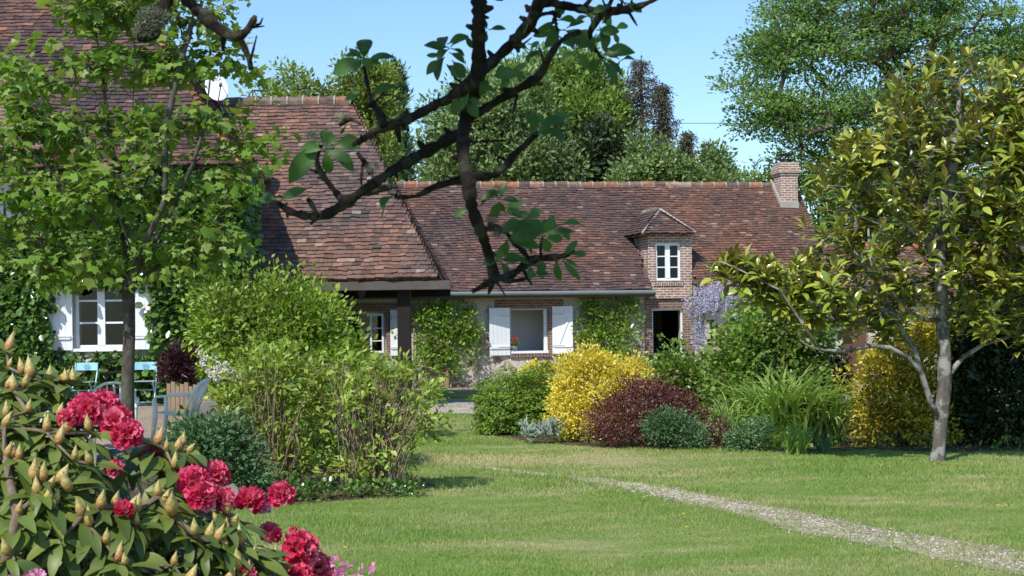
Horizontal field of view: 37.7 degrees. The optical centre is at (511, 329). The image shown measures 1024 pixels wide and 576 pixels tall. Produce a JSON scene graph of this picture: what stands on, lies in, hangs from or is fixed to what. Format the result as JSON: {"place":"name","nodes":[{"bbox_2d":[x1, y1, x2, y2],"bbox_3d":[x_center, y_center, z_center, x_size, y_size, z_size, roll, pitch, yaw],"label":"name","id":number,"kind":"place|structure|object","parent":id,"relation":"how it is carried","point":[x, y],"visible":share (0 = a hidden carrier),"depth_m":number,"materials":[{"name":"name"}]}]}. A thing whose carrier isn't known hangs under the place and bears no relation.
{"place":"outdoors","nodes":[
{"label":"outdoors","id":0,"kind":"place"},
{"bbox_2d":[199,400,220,417],"bbox_3d":[-4.756,1.277,23.610,0.337,0.344,0.146,-1,0,0],"label":"millstone","id":1,"kind":"object","parent":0,"point":[205,406],"visible":0.41,"depth_m":23.55,"materials":[{"name":"grey stone"}]},
{"bbox_2d":[16,379,1023,575],"bbox_3d":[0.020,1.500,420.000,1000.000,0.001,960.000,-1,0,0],"label":"ground","id":2,"kind":"structure","parent":0,"point":[567,542],"depth_m":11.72,"materials":[{"name":"green plant"}]},
{"bbox_2d":[0,0,289,391],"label":"tall house","id":3,"kind":"structure","parent":2,"relation":"on","point":[86,321],"depth_m":29.00,"materials":[{"name":"paint"}]},
{"bbox_2d":[0,176,22,233],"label":"window","id":4,"kind":"structure","parent":3,"relation":"in","point":[5,185],"depth_m":28.80,"materials":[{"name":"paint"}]},
{"bbox_2d":[75,287,122,347],"bbox_3d":[-7.749,-0.344,28.329,0.968,1.372,0.082,-1,0,0],"label":"window","id":5,"kind":"structure","parent":3,"relation":"in","point":[101,300],"depth_m":28.30,"materials":[{"name":"white paint"}]},
{"bbox_2d":[0,153,265,404],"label":"climbing creeper","id":6,"kind":"object","parent":3,"relation":"attached to","point":[29,335],"visible":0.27,"depth_m":27.89,"materials":[{"name":"green plant"}]},
{"bbox_2d":[205,76,228,105],"bbox_3d":[-5.934,-4.586,29.662,1.066,0.939,0.437,-1,0,39],"label":"satellite dish","id":7,"kind":"object","parent":3,"relation":"attached to","point":[219,89],"visible":0.7,"depth_m":29.58,"materials":[{"name":"white paint"}]},
{"bbox_2d":[0,0,304,457],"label":"maple tree","id":8,"kind":"object","parent":2,"relation":"on","point":[46,202],"visible":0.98,"depth_m":17.81,"materials":[{"name":"green plant"}]},
{"bbox_2d":[0,331,375,575],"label":"rhododendron","id":9,"kind":"object","parent":2,"relation":"on","point":[58,517],"visible":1,"depth_m":4.05,"materials":[{"name":"green plant"}]},
{"bbox_2d":[12,402,384,459],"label":"gravel yard","id":10,"kind":"structure","parent":2,"relation":"on","point":[145,413],"depth_m":23.78,"materials":[{"name":"beige gravel"}]},
{"bbox_2d":[70,362,97,392],"bbox_3d":[-7.783,1.000,27.224,0.436,0.810,0.467,-1,0,4],"label":"folding chair","id":11,"kind":"object","parent":10,"relation":"on","point":[86,366],"visible":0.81,"depth_m":27.41,"materials":[{"name":"blue paint"}]},
{"bbox_2d":[98,371,120,397],"bbox_3d":[-7.157,1.076,27.100,0.620,0.649,0.620,-1,0,0],"label":"garden table","id":12,"kind":"object","parent":10,"relation":"on","point":[116,389],"visible":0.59,"depth_m":26.99,"materials":[{"name":"metal"}]},
{"bbox_2d":[89,381,139,446],"bbox_3d":[-5.106,1.109,19.252,0.640,0.886,0.733,-1,0,-14],"label":"plastic armchair","id":13,"kind":"object","parent":10,"relation":"on","point":[136,400],"visible":0.28,"depth_m":19.48,"materials":[{"name":"plastic"}]},
{"bbox_2d":[134,362,156,402],"bbox_3d":[-6.656,0.986,27.124,0.436,0.810,0.467,-1,0,-5],"label":"folding chair","id":14,"kind":"object","parent":10,"relation":"on","point":[143,366],"visible":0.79,"depth_m":27.31,"materials":[{"name":"blue paint"}]},
{"bbox_2d":[150,378,210,441],"bbox_3d":[-4.409,1.087,20.097,0.733,0.886,0.639,-1,0,3],"label":"plastic armchair","id":15,"kind":"object","parent":10,"relation":"on","point":[197,398],"visible":0.84,"depth_m":19.92,"materials":[{"name":"plastic"}]},
{"bbox_2d":[167,382,232,416],"bbox_3d":[-5.091,1.144,25.172,1.126,0.606,1.456,-1,0,0],"label":"raised planter","id":16,"kind":"object","parent":10,"relation":"on","point":[174,403],"visible":0.23,"depth_m":24.55,"materials":[{"name":"wood"}]},
{"bbox_2d":[151,337,212,385],"bbox_3d":[-5.485,0.566,25.162,1.118,0.973,0.960,-1,0,0],"label":"purple maple","id":17,"kind":"object","parent":16,"relation":"in","point":[176,363],"visible":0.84,"depth_m":24.99,"materials":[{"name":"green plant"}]},
{"bbox_2d":[193,341,255,415],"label":"snowball bush","id":18,"kind":"object","parent":10,"relation":"on","point":[217,366],"visible":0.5,"depth_m":23.77,"materials":[{"name":"white plant"}]},
{"bbox_2d":[78,464,434,505],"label":"shrub bed soil","id":19,"kind":"object","parent":2,"relation":"on","point":[133,494],"visible":0.16,"depth_m":14.56,"materials":[{"name":"brown soil"}]},
{"bbox_2d":[150,405,288,499],"bbox_3d":[-2.601,1.093,13.271,1.280,0.872,0.980,-1,0,0],"label":"blue green shrub","id":20,"kind":"object","parent":19,"relation":"on","point":[219,441],"visible":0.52,"depth_m":13.14,"materials":[{"name":"green plant"}]},
{"bbox_2d":[215,483,246,509],"bbox_3d":[-2.414,1.487,12.894,0.380,0.325,0.303,-1,0,0],"label":"stone","id":21,"kind":"object","parent":19,"relation":"on","point":[235,487],"visible":0.18,"depth_m":12.88,"materials":[{"name":"grey stone"}]},
{"bbox_2d":[207,330,332,485],"bbox_3d":[-2.304,0.765,14.356,1.200,1.535,1.100,-1,0,0],"label":"hydrangea","id":22,"kind":"object","parent":19,"relation":"on","point":[289,369],"visible":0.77,"depth_m":14.19,"materials":[{"name":"green plant"}]},
{"bbox_2d":[168,251,377,473],"bbox_3d":[-2.499,0.341,16.146,2.255,2.374,2.096,-1,0,0],"label":"flowering shrub","id":23,"kind":"object","parent":19,"relation":"on","point":[298,314],"visible":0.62,"depth_m":15.90,"materials":[{"name":"green plant"}]},
{"bbox_2d":[253,471,428,500],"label":"ground ivy","id":24,"kind":"object","parent":19,"relation":"on","point":[396,483],"visible":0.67,"depth_m":13.55,"materials":[{"name":"green plant"}]},
{"bbox_2d":[292,341,457,493],"bbox_3d":[-1.267,0.804,14.024,1.568,1.431,1.232,-1,0,0],"label":"hydrangea","id":25,"kind":"object","parent":19,"relation":"on","point":[376,457],"visible":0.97,"depth_m":13.97,"materials":[{"name":"green plant"}]},
{"bbox_2d":[83,96,453,406],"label":"open barn","id":26,"kind":"structure","parent":2,"relation":"on","point":[360,245],"depth_m":30.33,"materials":[{"name":"tile"}]},
{"bbox_2d":[356,291,365,297],"bbox_3d":[-2.983,-0.791,29.620,0.240,0.320,0.208,-1,0,0],"label":"lantern","id":27,"kind":"object","parent":26,"relation":"hanging from","point":[360,294],"visible":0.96,"depth_m":29.57,"materials":[{"name":"metal"}]},
{"bbox_2d":[233,55,370,124],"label":"broadleaf tree","id":28,"kind":"object","parent":2,"relation":"on","point":[294,88],"visible":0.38,"depth_m":45.73,"materials":[{"name":"green plant"}]},
{"bbox_2d":[325,45,412,180],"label":"broadleaf tree","id":29,"kind":"object","parent":2,"relation":"on","point":[353,82],"visible":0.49,"depth_m":46.58,"materials":[{"name":"green plant"}]},
{"bbox_2d":[130,0,656,295],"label":"apple tree","id":30,"kind":"object","parent":2,"relation":"on","point":[467,92],"visible":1,"depth_m":2.60,"materials":[{"name":"green plant"}]},
{"bbox_2d":[373,56,419,181],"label":"cypress tree","id":31,"kind":"object","parent":2,"relation":"on","point":[408,147],"visible":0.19,"depth_m":51.80,"materials":[{"name":"green plant"}]},
{"bbox_2d":[405,53,597,181],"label":"broadleaf tree","id":32,"kind":"object","parent":2,"relation":"on","point":[537,160],"visible":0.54,"depth_m":56.41,"materials":[{"name":"green plant"}]},
{"bbox_2d":[518,414,564,441],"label":"silver plant","id":33,"kind":"object","parent":2,"relation":"on","point":[548,426],"visible":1,"depth_m":19.68,"materials":[{"name":"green plant"}]},
{"bbox_2d":[488,40,647,168],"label":"broadleaf tree","id":34,"kind":"object","parent":2,"relation":"on","point":[583,91],"visible":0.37,"depth_m":60.23,"materials":[{"name":"green plant"}]},
{"bbox_2d":[322,154,840,388],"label":"farmhouse","id":35,"kind":"object","parent":2,"relation":"on","point":[652,244],"visible":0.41,"depth_m":40.79,"materials":[{"name":"tile"}]},
{"bbox_2d":[346,312,385,354],"bbox_3d":[-3.830,0.090,39.313,1.041,1.120,0.070,-1,0,-9],"label":"window","id":36,"kind":"structure","parent":35,"relation":"in","point":[384,313],"depth_m":39.35,"materials":[{"name":"white paint"}]},
{"bbox_2d":[511,337,520,351],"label":"potted geranium","id":37,"kind":"object","parent":35,"relation":"on","point":[514,344],"visible":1,"depth_m":39.74,"materials":[{"name":"green plant"}]},
{"bbox_2d":[510,308,548,352],"bbox_3d":[0.451,0.022,39.910,1.010,1.186,0.250,-1,0,-9],"label":"window","id":38,"kind":"structure","parent":35,"relation":"in","point":[545,335],"depth_m":40.00,"materials":[{"name":"white paint"}]},
{"bbox_2d":[653,311,653,355],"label":"door","id":39,"kind":"structure","parent":35,"relation":"in","point":[653,311],"depth_m":40.53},
{"bbox_2d":[556,106,652,181],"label":"evergreen tree","id":40,"kind":"object","parent":2,"relation":"on","point":[603,148],"visible":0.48,"depth_m":57.74,"materials":[{"name":"green plant"}]},
{"bbox_2d":[601,55,716,174],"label":"conifer tree","id":41,"kind":"object","parent":2,"relation":"on","point":[638,80],"visible":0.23,"depth_m":59.82,"materials":[{"name":"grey plant"}]},
{"bbox_2d":[646,82,680,154],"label":"conifer tree","id":42,"kind":"object","parent":2,"relation":"on","point":[662,98],"visible":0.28,"depth_m":58.86,"materials":[{"name":"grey plant"}]},
{"bbox_2d":[593,120,747,181],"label":"broadleaf tree","id":43,"kind":"object","parent":2,"relation":"on","point":[662,162],"visible":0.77,"depth_m":53.53,"materials":[{"name":"green plant"}]},
{"bbox_2d":[407,156,964,205],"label":"hedge","id":44,"kind":"object","parent":2,"relation":"on","point":[761,178],"visible":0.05,"depth_m":79.39,"materials":[{"name":"green plant"}]},
{"bbox_2d":[673,129,701,179],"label":"conifer tree","id":45,"kind":"object","parent":2,"relation":"on","point":[685,141],"visible":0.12,"depth_m":57.82,"materials":[{"name":"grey plant"}]},
{"bbox_2d":[385,394,1018,413],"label":"gravel drive","id":46,"kind":"structure","parent":2,"relation":"on","point":[462,404],"depth_m":29.54,"materials":[{"name":"grey gravel"}]},
{"bbox_2d":[694,137,745,181],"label":"broadleaf tree","id":47,"kind":"object","parent":2,"relation":"on","point":[712,154],"visible":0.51,"depth_m":71.58,"materials":[{"name":"green plant"}]},
{"bbox_2d":[764,419,817,454],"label":"daylily clump","id":48,"kind":"object","parent":2,"relation":"on","point":[796,444],"visible":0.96,"depth_m":17.45,"materials":[{"name":"green plant"}]},
{"bbox_2d":[700,42,1023,461],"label":"magnolia tree","id":49,"kind":"object","parent":2,"relation":"on","point":[799,285],"visible":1,"depth_m":16.23,"materials":[{"name":"green plant"}]},
{"bbox_2d":[704,0,1023,242],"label":"locust tree","id":50,"kind":"object","parent":2,"relation":"on","point":[897,31],"visible":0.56,"depth_m":45.31,"materials":[{"name":"green plant"}]},
{"bbox_2d":[805,174,1023,243],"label":"hedge","id":51,"kind":"object","parent":2,"relation":"on","point":[830,225],"visible":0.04,"depth_m":46.53,"materials":[{"name":"green plant"}]},
{"bbox_2d":[823,243,1023,378],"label":"annexe","id":52,"kind":"structure","parent":2,"relation":"on","point":[863,339],"depth_m":41.82,"materials":[{"name":"brick"}]},
{"bbox_2d":[843,313,866,378],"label":"door","id":53,"kind":"structure","parent":52,"relation":"in","point":[862,339],"depth_m":41.60,"materials":[{"name":"wood"}]},
{"bbox_2d":[165,0,1023,223],"label":"sky","id":54,"kind":"structure","parent":0,"point":[678,38],"materials":[{"name":"blue"}]},
{"bbox_2d":[610,78,625,100],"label":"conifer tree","id":55,"kind":"object","parent":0,"point":[619,89],"visible":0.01,"depth_m":61.82,"materials":[{"name":"green plant"}]},
{"bbox_2d":[391,382,867,391],"bbox_3d":[0.015,1.496,38.571,18.181,0.001,4.336,-1,0,2],"label":"earth strip","id":56,"kind":"object","parent":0,"point":[460,389],"visible":0.03,"depth_m":38.15,"materials":[{"name":"brown soil"}]},
{"bbox_2d":[390,298,484,387],"bbox_3d":[-1.931,0.181,39.167,2.484,2.690,0.749,-1,0,-6],"label":"espalier pear","id":57,"kind":"object","parent":56,"relation":"on","point":[447,350],"visible":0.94,"depth_m":39.16,"materials":[{"name":"green plant"}]},
{"bbox_2d":[413,303,476,388],"bbox_3d":[-1.725,0.403,39.359,1.860,2.240,0.060,-1,0,-9],"label":"trellis","id":58,"kind":"object","parent":56,"relation":"on","point":[475,346],"visible":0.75,"depth_m":39.47,"materials":[{"name":"grey wood"}]},
{"bbox_2d":[571,296,646,369],"bbox_3d":[2.577,0.189,39.916,2.055,2.556,0.854,-1,0,0],"label":"espalier pear","id":59,"kind":"object","parent":56,"relation":"on","point":[600,331],"visible":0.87,"depth_m":39.83,"materials":[{"name":"green plant"}]},
{"bbox_2d":[581,303,644,366],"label":"trellis","id":60,"kind":"object","parent":56,"relation":"on","point":[642,342],"visible":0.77,"depth_m":40.18,"materials":[{"name":"grey wood"}]},
{"bbox_2d":[679,280,753,360],"bbox_3d":[5.944,-0.074,38.602,3.202,3.023,1.363,-1,0,12],"label":"wisteria","id":61,"kind":"object","parent":56,"relation":"on","point":[699,313],"visible":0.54,"depth_m":38.63,"materials":[{"name":"purple plant"}]},
{"bbox_2d":[415,121,873,123],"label":"power line","id":62,"kind":"object","parent":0,"point":[560,122],"visible":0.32,"depth_m":54.17,"materials":[{"name":"metal"}]},
{"bbox_2d":[471,408,1023,451],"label":"flower bed soil","id":63,"kind":"structure","parent":0,"point":[982,447],"depth_m":18.68,"materials":[{"name":"brown soil"}]},
{"bbox_2d":[464,361,564,434],"bbox_3d":[0.122,0.981,21.973,1.702,1.049,1.841,-1,0,0],"label":"spreading conifer","id":64,"kind":"object","parent":63,"relation":"on","point":[512,409],"visible":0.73,"depth_m":21.65,"materials":[{"name":"green plant"}]},
{"bbox_2d":[513,358,556,399],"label":"golden shrub","id":65,"kind":"object","parent":63,"relation":"on","point":[532,362],"visible":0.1,"depth_m":23.95,"materials":[{"name":"yellow plant"}]},
{"bbox_2d":[542,338,660,441],"bbox_3d":[1.127,0.785,20.236,1.492,1.396,1.639,-1,0,30],"label":"golden shrub","id":66,"kind":"object","parent":63,"relation":"on","point":[570,395],"visible":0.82,"depth_m":20.07,"materials":[{"name":"yellow plant"}]},
{"bbox_2d":[576,371,714,447],"bbox_3d":[1.727,0.993,19.012,1.847,0.969,1.296,-1,0,0],"label":"red barberry","id":67,"kind":"object","parent":63,"relation":"on","point":[627,419],"visible":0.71,"depth_m":18.90,"materials":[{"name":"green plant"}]},
{"bbox_2d":[636,403,719,450],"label":"blue green shrub","id":68,"kind":"object","parent":63,"relation":"on","point":[666,433],"visible":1,"depth_m":18.38,"materials":[{"name":"green plant"}]},
{"bbox_2d":[640,332,721,417],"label":"rose bush","id":69,"kind":"object","parent":63,"relation":"on","point":[683,368],"visible":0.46,"depth_m":24.82,"materials":[{"name":"green plant"}]},
{"bbox_2d":[704,414,734,447],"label":"red seedling","id":70,"kind":"object","parent":63,"relation":"on","point":[718,442],"visible":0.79,"depth_m":18.48,"materials":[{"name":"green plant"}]},
{"bbox_2d":[694,381,752,432],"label":"daylily clump","id":71,"kind":"object","parent":63,"relation":"on","point":[728,411],"visible":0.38,"depth_m":19.35,"materials":[{"name":"green plant"}]},
{"bbox_2d":[717,413,780,451],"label":"blue green shrub","id":72,"kind":"object","parent":63,"relation":"on","point":[746,439],"visible":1,"depth_m":18.04,"materials":[{"name":"green plant"}]},
{"bbox_2d":[476,396,1023,449],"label":"ground cover","id":73,"kind":"object","parent":63,"relation":"on","point":[1006,439],"visible":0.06,"depth_m":18.54,"materials":[{"name":"green plant"}]},
{"bbox_2d":[691,291,845,422],"bbox_3d":[3.922,0.345,23.496,2.524,2.199,1.809,-1,0,0],"label":"tall shrub","id":74,"kind":"object","parent":63,"relation":"on","point":[743,350],"visible":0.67,"depth_m":23.19,"materials":[{"name":"green plant"}]},
{"bbox_2d":[700,359,861,447],"bbox_3d":[3.391,0.912,18.812,1.890,1.108,1.928,-1,0,-43],"label":"daylily clump","id":75,"kind":"object","parent":63,"relation":"on","point":[779,404],"visible":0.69,"depth_m":18.55,"materials":[{"name":"green plant"}]},
{"bbox_2d":[782,372,882,445],"bbox_3d":[3.983,0.958,18.886,1.498,1.001,1.468,-1,0,0],"label":"daylily clump","id":76,"kind":"object","parent":63,"relation":"on","point":[833,425],"visible":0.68,"depth_m":18.72,"materials":[{"name":"green plant"}]},
{"bbox_2d":[813,341,853,409],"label":"purple shrub","id":77,"kind":"object","parent":63,"relation":"on","point":[837,360],"visible":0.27,"depth_m":23.91,"materials":[{"name":"plant"}]},
{"bbox_2d":[829,308,964,446],"bbox_3d":[4.838,0.572,18.870,1.705,1.723,1.428,-1,0,0],"label":"golden conifer","id":78,"kind":"object","parent":63,"relation":"on","point":[897,406],"visible":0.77,"depth_m":18.64,"materials":[{"name":"yellow leaf"}]},
{"bbox_2d":[928,261,1023,446],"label":"dark hedge","id":79,"kind":"object","parent":63,"relation":"on","point":[981,375],"visible":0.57,"depth_m":18.52,"materials":[{"name":"green plant"}]},
{"bbox_2d":[478,466,1023,574],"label":"gravel path","id":80,"kind":"structure","parent":0,"point":[857,539],"depth_m":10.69,"materials":[{"name":"beige gravel"}]},
{"bbox_2d":[811,436,831,453],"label":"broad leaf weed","id":81,"kind":"object","parent":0,"point":[823,447],"visible":0.99,"depth_m":17.55,"materials":[{"name":"green plant"}]}
]}

